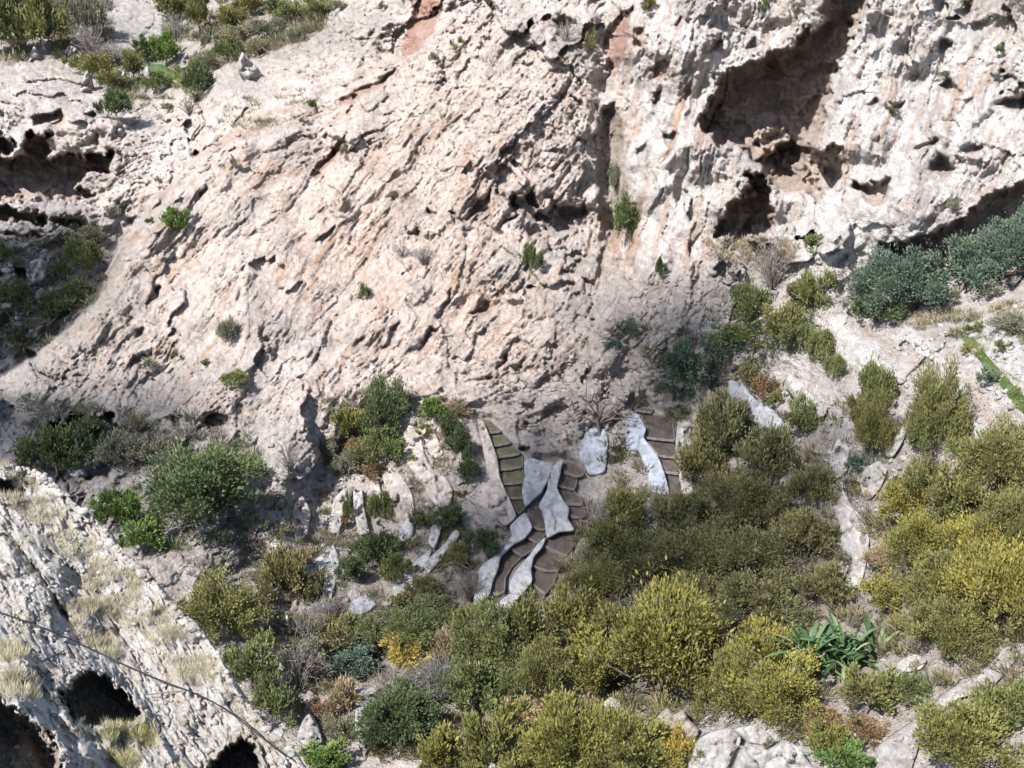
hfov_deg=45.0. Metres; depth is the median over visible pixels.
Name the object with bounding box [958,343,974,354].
light green tree
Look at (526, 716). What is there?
dry tan bush
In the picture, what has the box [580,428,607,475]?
rock
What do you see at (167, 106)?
grey green scrub
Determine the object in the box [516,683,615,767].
light green tree
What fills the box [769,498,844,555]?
olive green tree
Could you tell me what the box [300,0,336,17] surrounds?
green bush
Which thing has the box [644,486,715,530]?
olive green tree
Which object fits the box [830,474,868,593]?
rock
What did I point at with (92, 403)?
grey green scrub
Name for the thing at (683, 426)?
terrace wall
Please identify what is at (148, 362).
grey green scrub
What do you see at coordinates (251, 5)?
olive green tree
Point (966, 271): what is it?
blue green shrub
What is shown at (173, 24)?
bare grey shrub
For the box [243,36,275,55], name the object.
grey green scrub
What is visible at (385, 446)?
green bush
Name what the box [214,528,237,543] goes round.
grey green scrub
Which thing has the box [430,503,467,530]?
dark green bush
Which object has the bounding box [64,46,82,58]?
boulder
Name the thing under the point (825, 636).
long leaved plant
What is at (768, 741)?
grey green scrub
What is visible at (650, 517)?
terrace wall
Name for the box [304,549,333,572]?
terrace wall
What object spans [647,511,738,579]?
olive green tree
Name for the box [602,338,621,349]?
blue green shrub
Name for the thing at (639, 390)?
boulder
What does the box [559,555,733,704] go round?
yellowing tree
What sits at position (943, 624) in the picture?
olive green tree
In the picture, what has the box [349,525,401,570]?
dark green bush
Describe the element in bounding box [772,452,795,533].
terrace wall
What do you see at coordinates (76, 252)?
green bush
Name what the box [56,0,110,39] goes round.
grey green scrub
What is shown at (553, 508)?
terrace wall
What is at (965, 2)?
green bush
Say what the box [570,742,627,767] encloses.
light green tree
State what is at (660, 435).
terrace field
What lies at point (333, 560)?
terrace wall
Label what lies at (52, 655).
dry stick
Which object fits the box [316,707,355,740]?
grey green scrub
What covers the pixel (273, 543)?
terrace wall
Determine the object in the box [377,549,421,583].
green bush
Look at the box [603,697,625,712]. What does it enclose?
boulder
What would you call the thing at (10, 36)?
dark green bush
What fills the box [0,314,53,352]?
dark green bush
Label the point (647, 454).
terrace wall
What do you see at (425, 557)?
terrace wall
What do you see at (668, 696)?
undergrowth
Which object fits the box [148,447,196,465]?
blue green shrub
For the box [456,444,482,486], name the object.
dark green bush
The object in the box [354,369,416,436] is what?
dark green bush
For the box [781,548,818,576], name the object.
bare grey shrub
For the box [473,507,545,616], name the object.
terrace field
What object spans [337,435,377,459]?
dry rust bush
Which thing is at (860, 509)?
bare grey shrub
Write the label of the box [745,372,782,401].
dry rust bush
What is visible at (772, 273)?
bare grey shrub
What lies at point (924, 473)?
olive green tree
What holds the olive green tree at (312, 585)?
on the cliff terrain at (492, 144)
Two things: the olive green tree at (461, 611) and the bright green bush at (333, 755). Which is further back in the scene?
the olive green tree at (461, 611)
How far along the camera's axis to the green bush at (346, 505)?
65.22 m
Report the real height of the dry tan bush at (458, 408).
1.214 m
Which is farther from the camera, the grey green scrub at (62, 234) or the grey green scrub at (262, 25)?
the grey green scrub at (262, 25)
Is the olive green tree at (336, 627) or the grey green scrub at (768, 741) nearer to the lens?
the grey green scrub at (768, 741)
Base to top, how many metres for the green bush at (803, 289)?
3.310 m
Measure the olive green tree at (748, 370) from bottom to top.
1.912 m
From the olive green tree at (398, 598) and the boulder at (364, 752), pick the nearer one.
the boulder at (364, 752)
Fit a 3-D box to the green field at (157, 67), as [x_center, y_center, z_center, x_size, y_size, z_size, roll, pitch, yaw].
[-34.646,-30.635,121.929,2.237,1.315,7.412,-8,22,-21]
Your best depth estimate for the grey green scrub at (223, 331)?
75.34 m
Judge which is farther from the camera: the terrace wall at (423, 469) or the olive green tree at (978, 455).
the terrace wall at (423, 469)
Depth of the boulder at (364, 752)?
48.39 m
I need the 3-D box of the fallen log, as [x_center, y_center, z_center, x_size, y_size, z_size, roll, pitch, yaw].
[13.255,-3.401,63.437,2.724,1.572,0.385,13,24,31]
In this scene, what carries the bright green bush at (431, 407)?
on the cliff terrain at (492, 144)
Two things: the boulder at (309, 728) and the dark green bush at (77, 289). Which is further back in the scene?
the dark green bush at (77, 289)
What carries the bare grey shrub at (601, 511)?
on the cliff terrain at (492, 144)
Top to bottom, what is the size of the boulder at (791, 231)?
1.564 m
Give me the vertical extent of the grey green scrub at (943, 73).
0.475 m
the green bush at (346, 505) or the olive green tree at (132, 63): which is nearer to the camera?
the green bush at (346, 505)
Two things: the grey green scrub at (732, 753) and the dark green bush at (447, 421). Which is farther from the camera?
the dark green bush at (447, 421)
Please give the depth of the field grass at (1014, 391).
50.71 m
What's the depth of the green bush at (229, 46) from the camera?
112.52 m
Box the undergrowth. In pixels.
[0,0,1023,767]
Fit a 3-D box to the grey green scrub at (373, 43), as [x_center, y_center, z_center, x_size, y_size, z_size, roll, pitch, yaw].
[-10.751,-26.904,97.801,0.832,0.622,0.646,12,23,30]
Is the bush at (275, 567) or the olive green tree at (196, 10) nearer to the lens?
the bush at (275, 567)
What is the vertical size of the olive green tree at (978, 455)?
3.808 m
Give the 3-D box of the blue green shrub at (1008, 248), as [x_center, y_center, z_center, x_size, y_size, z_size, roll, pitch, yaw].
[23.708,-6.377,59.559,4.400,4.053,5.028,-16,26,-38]
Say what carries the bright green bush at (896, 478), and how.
on the cliff terrain at (492, 144)
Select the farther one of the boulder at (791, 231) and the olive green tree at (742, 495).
the boulder at (791, 231)
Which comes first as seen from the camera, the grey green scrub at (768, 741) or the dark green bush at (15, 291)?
the grey green scrub at (768, 741)
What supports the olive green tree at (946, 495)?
on the cliff terrain at (492, 144)
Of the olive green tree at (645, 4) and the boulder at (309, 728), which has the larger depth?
the olive green tree at (645, 4)
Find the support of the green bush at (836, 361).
on the cliff terrain at (492, 144)
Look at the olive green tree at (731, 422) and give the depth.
61.65 m
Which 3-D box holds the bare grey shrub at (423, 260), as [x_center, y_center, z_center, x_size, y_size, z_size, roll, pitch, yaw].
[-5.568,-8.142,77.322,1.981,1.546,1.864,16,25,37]
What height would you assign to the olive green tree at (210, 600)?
4.104 m
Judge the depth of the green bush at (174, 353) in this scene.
77.74 m
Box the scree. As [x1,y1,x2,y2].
[0,111,1023,766]
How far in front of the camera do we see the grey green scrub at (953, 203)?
60.23 m
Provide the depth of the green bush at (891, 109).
63.53 m
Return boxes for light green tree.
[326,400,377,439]
[413,421,434,438]
[416,716,464,767]
[457,690,533,767]
[496,743,582,767]
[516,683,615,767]
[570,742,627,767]
[577,692,686,767]
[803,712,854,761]
[900,690,1023,767]
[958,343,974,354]
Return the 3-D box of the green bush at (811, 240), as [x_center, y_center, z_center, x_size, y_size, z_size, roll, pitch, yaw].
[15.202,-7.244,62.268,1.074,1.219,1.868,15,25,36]
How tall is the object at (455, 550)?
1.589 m
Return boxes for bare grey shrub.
[70,18,111,55]
[87,41,133,64]
[156,5,189,40]
[177,92,198,115]
[272,603,329,642]
[273,628,330,691]
[276,439,299,471]
[310,591,353,619]
[367,663,421,692]
[392,240,411,258]
[401,642,464,704]
[410,244,435,265]
[452,559,485,601]
[554,17,577,41]
[582,493,614,528]
[598,571,661,618]
[641,481,677,521]
[748,225,796,291]
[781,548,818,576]
[853,504,871,525]
[887,561,913,582]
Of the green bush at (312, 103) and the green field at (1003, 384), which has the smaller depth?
the green field at (1003, 384)
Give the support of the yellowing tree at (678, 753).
on the cliff terrain at (492, 144)
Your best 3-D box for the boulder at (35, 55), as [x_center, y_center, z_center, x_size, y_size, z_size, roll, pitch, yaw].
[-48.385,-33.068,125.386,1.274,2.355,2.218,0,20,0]
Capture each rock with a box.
[655,708,699,741]
[687,728,740,767]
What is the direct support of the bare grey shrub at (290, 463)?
on the cliff terrain at (492, 144)
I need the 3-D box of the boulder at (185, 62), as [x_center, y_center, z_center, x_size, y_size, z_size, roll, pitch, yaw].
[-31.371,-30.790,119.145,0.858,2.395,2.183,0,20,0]
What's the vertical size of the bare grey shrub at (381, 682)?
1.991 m
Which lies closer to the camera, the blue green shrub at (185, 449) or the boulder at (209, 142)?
the blue green shrub at (185, 449)
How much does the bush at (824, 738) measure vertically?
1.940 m
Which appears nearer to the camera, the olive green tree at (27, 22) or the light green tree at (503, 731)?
the light green tree at (503, 731)
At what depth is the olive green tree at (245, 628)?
53.73 m
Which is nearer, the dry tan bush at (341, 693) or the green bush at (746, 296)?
the dry tan bush at (341, 693)
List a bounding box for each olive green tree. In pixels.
[0,0,73,54]
[58,53,82,70]
[76,50,117,81]
[94,68,134,87]
[119,46,145,80]
[174,552,286,646]
[183,0,211,31]
[214,3,248,26]
[223,595,266,646]
[230,0,265,13]
[300,570,326,600]
[306,608,388,653]
[385,590,414,607]
[400,572,440,596]
[418,591,454,610]
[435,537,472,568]
[442,597,489,632]
[448,748,491,767]
[497,581,566,648]
[508,626,572,701]
[543,575,606,642]
[548,549,641,604]
[567,517,685,591]
[571,510,645,557]
[583,29,596,51]
[602,482,651,533]
[636,562,750,622]
[638,0,656,9]
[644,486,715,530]
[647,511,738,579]
[667,426,730,488]
[685,509,811,590]
[686,511,741,540]
[686,623,761,727]
[686,734,705,762]
[688,385,750,454]
[689,462,789,528]
[704,560,821,632]
[731,414,800,482]
[732,356,763,386]
[754,294,809,352]
[754,488,796,528]
[762,388,786,407]
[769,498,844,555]
[774,459,840,508]
[786,558,862,606]
[834,658,904,723]
[844,391,866,424]
[848,378,901,463]
[888,543,990,637]
[894,345,979,469]
[894,586,1002,670]
[897,451,946,493]
[921,463,994,522]
[936,407,1023,492]
[963,476,1023,544]
[993,419,1023,462]
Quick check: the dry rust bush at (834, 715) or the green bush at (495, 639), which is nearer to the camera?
the dry rust bush at (834, 715)
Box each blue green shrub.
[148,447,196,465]
[318,632,382,681]
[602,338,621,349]
[613,315,643,342]
[651,373,694,401]
[659,330,717,399]
[696,323,747,370]
[839,237,956,323]
[841,453,871,470]
[900,243,954,288]
[902,431,921,450]
[923,229,1013,293]
[964,213,1023,280]
[975,363,999,383]
[1001,195,1023,235]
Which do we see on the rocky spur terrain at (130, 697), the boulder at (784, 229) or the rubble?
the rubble
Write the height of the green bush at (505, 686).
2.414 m
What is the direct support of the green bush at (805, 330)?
on the cliff terrain at (492, 144)
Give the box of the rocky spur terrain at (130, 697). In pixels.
[0,463,306,767]
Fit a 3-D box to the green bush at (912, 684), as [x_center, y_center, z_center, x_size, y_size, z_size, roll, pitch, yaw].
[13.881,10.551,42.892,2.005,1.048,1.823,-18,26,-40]
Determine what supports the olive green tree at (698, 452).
on the cliff terrain at (492, 144)
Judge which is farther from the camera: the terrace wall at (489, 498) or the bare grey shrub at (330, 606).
the terrace wall at (489, 498)
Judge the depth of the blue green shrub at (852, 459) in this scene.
54.67 m
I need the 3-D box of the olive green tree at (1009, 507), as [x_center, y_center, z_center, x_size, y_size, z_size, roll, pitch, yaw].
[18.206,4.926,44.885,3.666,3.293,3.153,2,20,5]
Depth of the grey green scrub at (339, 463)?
68.35 m
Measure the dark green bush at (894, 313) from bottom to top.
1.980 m
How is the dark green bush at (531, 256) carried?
on the cliff terrain at (492, 144)
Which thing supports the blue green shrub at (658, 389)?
on the cliff terrain at (492, 144)
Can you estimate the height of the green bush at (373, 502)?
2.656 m
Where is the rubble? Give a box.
[0,465,300,767]
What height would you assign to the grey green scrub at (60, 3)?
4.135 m
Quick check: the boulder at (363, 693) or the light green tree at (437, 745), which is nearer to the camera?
the light green tree at (437, 745)
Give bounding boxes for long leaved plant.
[758,612,904,685]
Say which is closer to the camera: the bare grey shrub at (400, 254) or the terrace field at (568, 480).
the terrace field at (568, 480)
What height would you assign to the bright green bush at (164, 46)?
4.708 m
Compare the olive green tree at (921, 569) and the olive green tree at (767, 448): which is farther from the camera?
the olive green tree at (767, 448)
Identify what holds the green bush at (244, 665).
on the cliff terrain at (492, 144)
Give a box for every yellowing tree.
[554,626,632,698]
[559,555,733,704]
[655,739,687,767]
[681,607,728,658]
[709,642,829,743]
[722,606,803,669]
[854,566,909,615]
[876,473,932,518]
[877,499,966,574]
[925,504,1023,561]
[928,523,1023,640]
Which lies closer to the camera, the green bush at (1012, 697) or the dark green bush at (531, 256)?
the green bush at (1012, 697)
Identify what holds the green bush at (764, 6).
on the cliff terrain at (492, 144)
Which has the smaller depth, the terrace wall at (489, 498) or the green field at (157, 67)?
the terrace wall at (489, 498)
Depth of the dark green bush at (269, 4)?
120.22 m
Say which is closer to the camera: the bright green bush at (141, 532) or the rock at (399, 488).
the bright green bush at (141, 532)
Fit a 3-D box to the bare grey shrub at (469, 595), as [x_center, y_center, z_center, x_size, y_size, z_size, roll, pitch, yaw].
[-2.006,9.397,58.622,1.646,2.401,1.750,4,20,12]
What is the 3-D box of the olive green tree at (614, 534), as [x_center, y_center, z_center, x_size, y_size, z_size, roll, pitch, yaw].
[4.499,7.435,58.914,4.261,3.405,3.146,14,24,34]
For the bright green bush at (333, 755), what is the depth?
46.78 m
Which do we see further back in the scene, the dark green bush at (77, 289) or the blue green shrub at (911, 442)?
the dark green bush at (77, 289)
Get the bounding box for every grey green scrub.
[49,230,70,240]
[53,0,79,9]
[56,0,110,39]
[66,222,107,243]
[70,398,100,419]
[90,423,149,465]
[102,205,122,216]
[118,408,161,432]
[121,431,188,469]
[137,355,155,373]
[154,175,160,182]
[160,102,175,111]
[190,54,221,70]
[199,24,217,48]
[214,309,239,346]
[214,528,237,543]
[224,19,265,37]
[229,153,236,166]
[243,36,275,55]
[244,15,287,35]
[271,632,335,679]
[282,21,312,36]
[298,116,309,123]
[314,435,338,464]
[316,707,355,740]
[325,0,348,8]
[329,446,364,475]
[339,142,350,155]
[370,40,380,47]
[378,0,387,9]
[428,52,439,63]
[607,160,620,201]
[725,394,754,424]
[729,741,748,755]
[755,236,767,241]
[763,736,775,748]
[929,70,952,78]
[935,287,961,305]
[946,195,961,210]
[979,278,1004,298]
[984,307,1023,332]
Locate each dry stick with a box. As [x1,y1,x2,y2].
[40,649,65,661]
[146,690,181,694]
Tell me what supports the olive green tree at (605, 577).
on the cliff terrain at (492, 144)
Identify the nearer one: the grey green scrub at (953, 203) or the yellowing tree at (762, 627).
the yellowing tree at (762, 627)
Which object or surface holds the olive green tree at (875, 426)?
on the cliff terrain at (492, 144)
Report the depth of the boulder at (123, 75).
119.26 m
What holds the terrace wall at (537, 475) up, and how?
on the cliff terrain at (492, 144)
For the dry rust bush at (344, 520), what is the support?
on the cliff terrain at (492, 144)
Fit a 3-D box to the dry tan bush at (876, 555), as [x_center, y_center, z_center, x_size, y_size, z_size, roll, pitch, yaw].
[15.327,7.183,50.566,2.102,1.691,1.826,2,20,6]
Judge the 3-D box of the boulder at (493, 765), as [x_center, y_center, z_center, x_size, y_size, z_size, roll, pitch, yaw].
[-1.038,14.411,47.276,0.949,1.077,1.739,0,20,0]
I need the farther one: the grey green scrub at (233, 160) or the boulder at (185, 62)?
the boulder at (185, 62)
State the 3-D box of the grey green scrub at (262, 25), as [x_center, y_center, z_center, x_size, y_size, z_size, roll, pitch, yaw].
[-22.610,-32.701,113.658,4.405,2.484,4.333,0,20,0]
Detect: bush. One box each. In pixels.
[0,0,57,54]
[0,240,21,264]
[0,275,36,314]
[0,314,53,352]
[8,419,92,477]
[23,286,75,325]
[45,258,71,281]
[59,231,104,276]
[59,275,95,303]
[66,411,116,461]
[87,486,143,526]
[90,85,133,120]
[117,510,167,552]
[128,31,161,64]
[131,437,276,530]
[132,71,174,93]
[144,216,154,222]
[147,25,180,66]
[152,0,188,19]
[159,201,191,232]
[169,348,182,358]
[180,54,213,93]
[181,430,274,501]
[200,358,210,365]
[206,34,243,61]
[217,367,250,387]
[219,626,282,687]
[244,665,307,737]
[253,539,306,606]
[263,0,286,11]
[272,0,309,22]
[285,543,315,567]
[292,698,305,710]
[295,695,340,722]
[296,733,352,767]
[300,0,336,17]
[306,98,317,106]
[325,673,362,711]
[331,553,368,584]
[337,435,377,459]
[337,513,347,527]
[342,489,354,520]
[345,674,449,751]
[348,421,418,468]
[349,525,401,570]
[349,590,452,661]
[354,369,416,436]
[354,462,390,484]
[358,280,372,298]
[364,486,394,524]
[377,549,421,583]
[377,629,436,680]
[407,514,432,529]
[417,395,446,420]
[422,619,469,663]
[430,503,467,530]
[433,655,504,719]
[437,405,461,437]
[442,421,474,459]
[444,401,472,415]
[444,584,524,671]
[448,35,464,51]
[454,489,470,497]
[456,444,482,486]
[460,524,504,556]
[491,663,531,700]
[492,690,545,726]
[518,240,544,274]
[601,324,621,333]
[611,187,640,250]
[654,254,667,275]
[658,719,696,761]
[708,314,767,351]
[726,276,775,323]
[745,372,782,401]
[757,0,769,13]
[775,316,815,353]
[781,389,825,438]
[784,264,839,317]
[798,704,861,735]
[802,231,823,252]
[804,323,836,365]
[804,735,877,767]
[822,352,846,381]
[842,291,909,325]
[846,713,893,750]
[855,350,901,408]
[861,538,905,572]
[887,106,900,112]
[887,670,934,706]
[891,474,901,482]
[960,669,1023,736]
[961,0,972,9]
[962,321,983,333]
[992,338,1013,353]
[994,39,1006,56]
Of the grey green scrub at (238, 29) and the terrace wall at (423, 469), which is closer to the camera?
the terrace wall at (423, 469)
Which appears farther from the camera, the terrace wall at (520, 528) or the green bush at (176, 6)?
the green bush at (176, 6)
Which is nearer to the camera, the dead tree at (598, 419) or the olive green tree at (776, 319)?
the olive green tree at (776, 319)
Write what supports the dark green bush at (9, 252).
on the cliff terrain at (492, 144)
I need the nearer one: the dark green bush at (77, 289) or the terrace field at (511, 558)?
the terrace field at (511, 558)
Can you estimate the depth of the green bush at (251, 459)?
63.63 m
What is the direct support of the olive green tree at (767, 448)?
on the cliff terrain at (492, 144)
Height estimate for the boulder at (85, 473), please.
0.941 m
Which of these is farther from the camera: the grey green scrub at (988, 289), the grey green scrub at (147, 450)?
the grey green scrub at (147, 450)
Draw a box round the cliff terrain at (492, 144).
[0,0,1023,767]
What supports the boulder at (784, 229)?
on the cliff terrain at (492, 144)
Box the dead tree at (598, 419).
[556,385,647,436]
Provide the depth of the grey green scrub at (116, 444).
68.27 m
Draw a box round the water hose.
[0,612,286,757]
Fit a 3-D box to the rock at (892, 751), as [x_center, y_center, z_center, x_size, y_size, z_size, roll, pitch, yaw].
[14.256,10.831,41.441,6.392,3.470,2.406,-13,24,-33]
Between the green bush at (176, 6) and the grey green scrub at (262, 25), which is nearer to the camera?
the grey green scrub at (262, 25)
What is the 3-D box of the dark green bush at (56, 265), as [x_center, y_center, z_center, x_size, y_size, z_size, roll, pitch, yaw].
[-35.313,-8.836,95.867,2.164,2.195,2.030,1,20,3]
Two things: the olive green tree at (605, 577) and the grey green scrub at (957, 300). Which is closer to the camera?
the olive green tree at (605, 577)
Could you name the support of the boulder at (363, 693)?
on the cliff terrain at (492, 144)
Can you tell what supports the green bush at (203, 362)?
on the cliff terrain at (492, 144)
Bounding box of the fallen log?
[745,311,773,326]
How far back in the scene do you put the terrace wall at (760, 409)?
62.76 m
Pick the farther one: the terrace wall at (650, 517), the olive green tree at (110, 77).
the olive green tree at (110, 77)
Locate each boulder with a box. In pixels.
[26,258,49,285]
[28,46,41,61]
[32,288,47,301]
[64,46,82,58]
[68,466,90,478]
[80,71,93,91]
[120,70,129,86]
[140,476,154,491]
[144,66,151,87]
[181,52,188,70]
[206,132,213,146]
[237,52,262,80]
[297,714,323,746]
[349,687,378,707]
[355,707,372,755]
[479,758,496,767]
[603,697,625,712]
[634,384,644,401]
[729,741,813,767]
[733,724,777,745]
[776,224,787,241]
[787,223,795,242]
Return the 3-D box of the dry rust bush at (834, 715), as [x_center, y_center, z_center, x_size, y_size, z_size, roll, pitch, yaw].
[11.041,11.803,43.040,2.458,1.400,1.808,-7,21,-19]
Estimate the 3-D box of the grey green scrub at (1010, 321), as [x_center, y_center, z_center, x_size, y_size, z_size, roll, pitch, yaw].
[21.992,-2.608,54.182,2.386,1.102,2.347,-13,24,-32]
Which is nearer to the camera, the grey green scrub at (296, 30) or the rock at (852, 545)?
the rock at (852, 545)
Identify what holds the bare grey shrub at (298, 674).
on the cliff terrain at (492, 144)
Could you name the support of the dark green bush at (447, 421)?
on the cliff terrain at (492, 144)
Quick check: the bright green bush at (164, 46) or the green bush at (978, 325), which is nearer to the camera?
the green bush at (978, 325)
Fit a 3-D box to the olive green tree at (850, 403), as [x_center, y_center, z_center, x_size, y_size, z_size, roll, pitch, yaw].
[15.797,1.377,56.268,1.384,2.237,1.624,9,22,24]
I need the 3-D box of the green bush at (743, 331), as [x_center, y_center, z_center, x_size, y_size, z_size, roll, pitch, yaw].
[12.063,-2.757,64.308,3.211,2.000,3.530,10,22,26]
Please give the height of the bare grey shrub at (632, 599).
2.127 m
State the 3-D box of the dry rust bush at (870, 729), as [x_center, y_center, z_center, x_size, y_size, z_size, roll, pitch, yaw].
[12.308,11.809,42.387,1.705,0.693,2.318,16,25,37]
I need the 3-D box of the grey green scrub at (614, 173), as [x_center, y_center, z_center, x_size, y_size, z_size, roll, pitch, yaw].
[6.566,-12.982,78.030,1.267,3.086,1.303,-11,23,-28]
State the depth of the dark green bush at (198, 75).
108.61 m
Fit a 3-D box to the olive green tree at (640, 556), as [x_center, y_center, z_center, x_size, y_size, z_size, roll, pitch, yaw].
[5.964,7.955,57.926,5.797,3.284,5.705,14,24,33]
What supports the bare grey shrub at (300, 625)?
on the cliff terrain at (492, 144)
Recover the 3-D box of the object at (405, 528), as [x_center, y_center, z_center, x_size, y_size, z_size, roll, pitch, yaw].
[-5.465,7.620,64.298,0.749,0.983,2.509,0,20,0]
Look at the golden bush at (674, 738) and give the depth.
44.50 m
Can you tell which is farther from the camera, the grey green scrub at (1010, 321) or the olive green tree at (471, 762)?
the grey green scrub at (1010, 321)
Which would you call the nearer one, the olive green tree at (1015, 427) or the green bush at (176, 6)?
the olive green tree at (1015, 427)
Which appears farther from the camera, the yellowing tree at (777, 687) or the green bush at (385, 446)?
the green bush at (385, 446)
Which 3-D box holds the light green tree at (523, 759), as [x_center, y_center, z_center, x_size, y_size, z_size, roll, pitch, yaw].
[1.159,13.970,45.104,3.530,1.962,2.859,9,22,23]
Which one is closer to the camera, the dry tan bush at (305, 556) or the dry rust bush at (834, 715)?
the dry rust bush at (834, 715)
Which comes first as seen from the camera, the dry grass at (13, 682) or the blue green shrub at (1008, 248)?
the dry grass at (13, 682)
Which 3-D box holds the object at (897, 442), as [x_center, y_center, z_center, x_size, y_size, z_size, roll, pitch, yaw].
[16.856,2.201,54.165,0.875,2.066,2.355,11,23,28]
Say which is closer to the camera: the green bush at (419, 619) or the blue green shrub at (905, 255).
the green bush at (419, 619)
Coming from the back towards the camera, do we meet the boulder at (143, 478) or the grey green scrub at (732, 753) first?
the boulder at (143, 478)
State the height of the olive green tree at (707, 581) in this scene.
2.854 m
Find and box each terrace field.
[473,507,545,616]
[481,418,524,514]
[514,532,577,607]
[557,461,586,532]
[633,404,680,493]
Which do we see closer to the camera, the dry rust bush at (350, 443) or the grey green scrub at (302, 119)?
the dry rust bush at (350, 443)
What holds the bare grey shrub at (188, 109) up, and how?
on the cliff terrain at (492, 144)
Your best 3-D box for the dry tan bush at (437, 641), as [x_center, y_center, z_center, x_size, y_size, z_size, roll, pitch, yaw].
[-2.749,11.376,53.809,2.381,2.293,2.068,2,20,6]
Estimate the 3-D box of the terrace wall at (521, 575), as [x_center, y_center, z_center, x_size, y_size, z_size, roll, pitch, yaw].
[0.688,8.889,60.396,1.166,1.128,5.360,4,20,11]
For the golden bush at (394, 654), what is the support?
on the cliff terrain at (492, 144)
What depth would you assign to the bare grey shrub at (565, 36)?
79.88 m
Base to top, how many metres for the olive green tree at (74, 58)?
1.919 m
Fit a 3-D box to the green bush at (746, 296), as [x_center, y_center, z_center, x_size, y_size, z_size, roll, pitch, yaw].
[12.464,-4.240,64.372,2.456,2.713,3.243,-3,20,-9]
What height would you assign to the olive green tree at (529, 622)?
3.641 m
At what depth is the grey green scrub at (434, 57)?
88.27 m
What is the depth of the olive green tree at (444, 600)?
57.42 m
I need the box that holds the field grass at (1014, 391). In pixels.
[170,69,1023,699]
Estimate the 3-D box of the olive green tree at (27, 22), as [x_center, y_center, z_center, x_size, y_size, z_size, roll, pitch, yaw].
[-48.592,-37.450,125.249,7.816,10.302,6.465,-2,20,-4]
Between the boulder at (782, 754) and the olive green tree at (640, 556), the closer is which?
the boulder at (782, 754)
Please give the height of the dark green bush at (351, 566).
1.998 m
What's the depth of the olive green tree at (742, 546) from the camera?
54.11 m
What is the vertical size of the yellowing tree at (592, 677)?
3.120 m
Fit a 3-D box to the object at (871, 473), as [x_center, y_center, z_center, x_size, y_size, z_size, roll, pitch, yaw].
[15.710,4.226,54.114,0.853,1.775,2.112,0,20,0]
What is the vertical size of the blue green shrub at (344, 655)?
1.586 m
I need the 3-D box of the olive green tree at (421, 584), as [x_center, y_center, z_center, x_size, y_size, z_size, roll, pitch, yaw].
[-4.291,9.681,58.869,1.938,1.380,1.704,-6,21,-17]
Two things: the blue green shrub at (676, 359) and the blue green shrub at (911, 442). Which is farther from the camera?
the blue green shrub at (676, 359)
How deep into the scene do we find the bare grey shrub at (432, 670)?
50.89 m
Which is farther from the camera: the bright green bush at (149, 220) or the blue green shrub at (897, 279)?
the bright green bush at (149, 220)
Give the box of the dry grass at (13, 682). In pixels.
[0,457,294,767]
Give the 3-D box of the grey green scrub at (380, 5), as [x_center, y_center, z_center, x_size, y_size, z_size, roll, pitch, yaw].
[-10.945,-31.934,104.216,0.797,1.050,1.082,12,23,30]
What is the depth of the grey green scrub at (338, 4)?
108.67 m
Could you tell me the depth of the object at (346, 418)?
69.78 m
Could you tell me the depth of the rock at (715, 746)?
43.90 m
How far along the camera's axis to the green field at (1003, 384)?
51.54 m
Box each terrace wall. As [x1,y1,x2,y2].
[268,538,284,557]
[292,496,311,541]
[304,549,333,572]
[320,545,338,607]
[328,488,352,533]
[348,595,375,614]
[353,488,369,534]
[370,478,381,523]
[381,530,459,606]
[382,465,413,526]
[393,550,431,591]
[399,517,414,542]
[402,425,452,507]
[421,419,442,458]
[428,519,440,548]
[474,513,531,604]
[475,418,515,526]
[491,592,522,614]
[509,537,545,594]
[522,458,552,508]
[539,459,573,538]
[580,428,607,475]
[625,411,668,495]
[646,500,657,537]
[674,419,692,493]
[728,380,784,428]
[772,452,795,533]
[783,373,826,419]
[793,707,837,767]
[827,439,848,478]
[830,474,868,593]
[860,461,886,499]
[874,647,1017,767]
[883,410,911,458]
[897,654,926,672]
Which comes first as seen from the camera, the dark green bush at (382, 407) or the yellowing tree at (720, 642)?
the yellowing tree at (720, 642)
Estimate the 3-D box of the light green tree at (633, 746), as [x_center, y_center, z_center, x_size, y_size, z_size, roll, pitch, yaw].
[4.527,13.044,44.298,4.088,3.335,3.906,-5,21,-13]
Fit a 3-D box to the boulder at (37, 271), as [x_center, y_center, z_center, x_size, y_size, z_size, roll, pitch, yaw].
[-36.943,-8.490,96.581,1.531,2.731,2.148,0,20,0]
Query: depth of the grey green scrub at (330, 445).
68.96 m
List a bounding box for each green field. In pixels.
[147,64,171,78]
[965,336,1023,413]
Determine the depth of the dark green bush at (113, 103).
110.88 m
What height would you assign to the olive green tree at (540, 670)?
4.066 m
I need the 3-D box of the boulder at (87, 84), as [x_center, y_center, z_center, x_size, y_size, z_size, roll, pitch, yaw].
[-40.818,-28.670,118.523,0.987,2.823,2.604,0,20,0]
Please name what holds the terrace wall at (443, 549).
on the cliff terrain at (492, 144)
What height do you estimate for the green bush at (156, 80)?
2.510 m

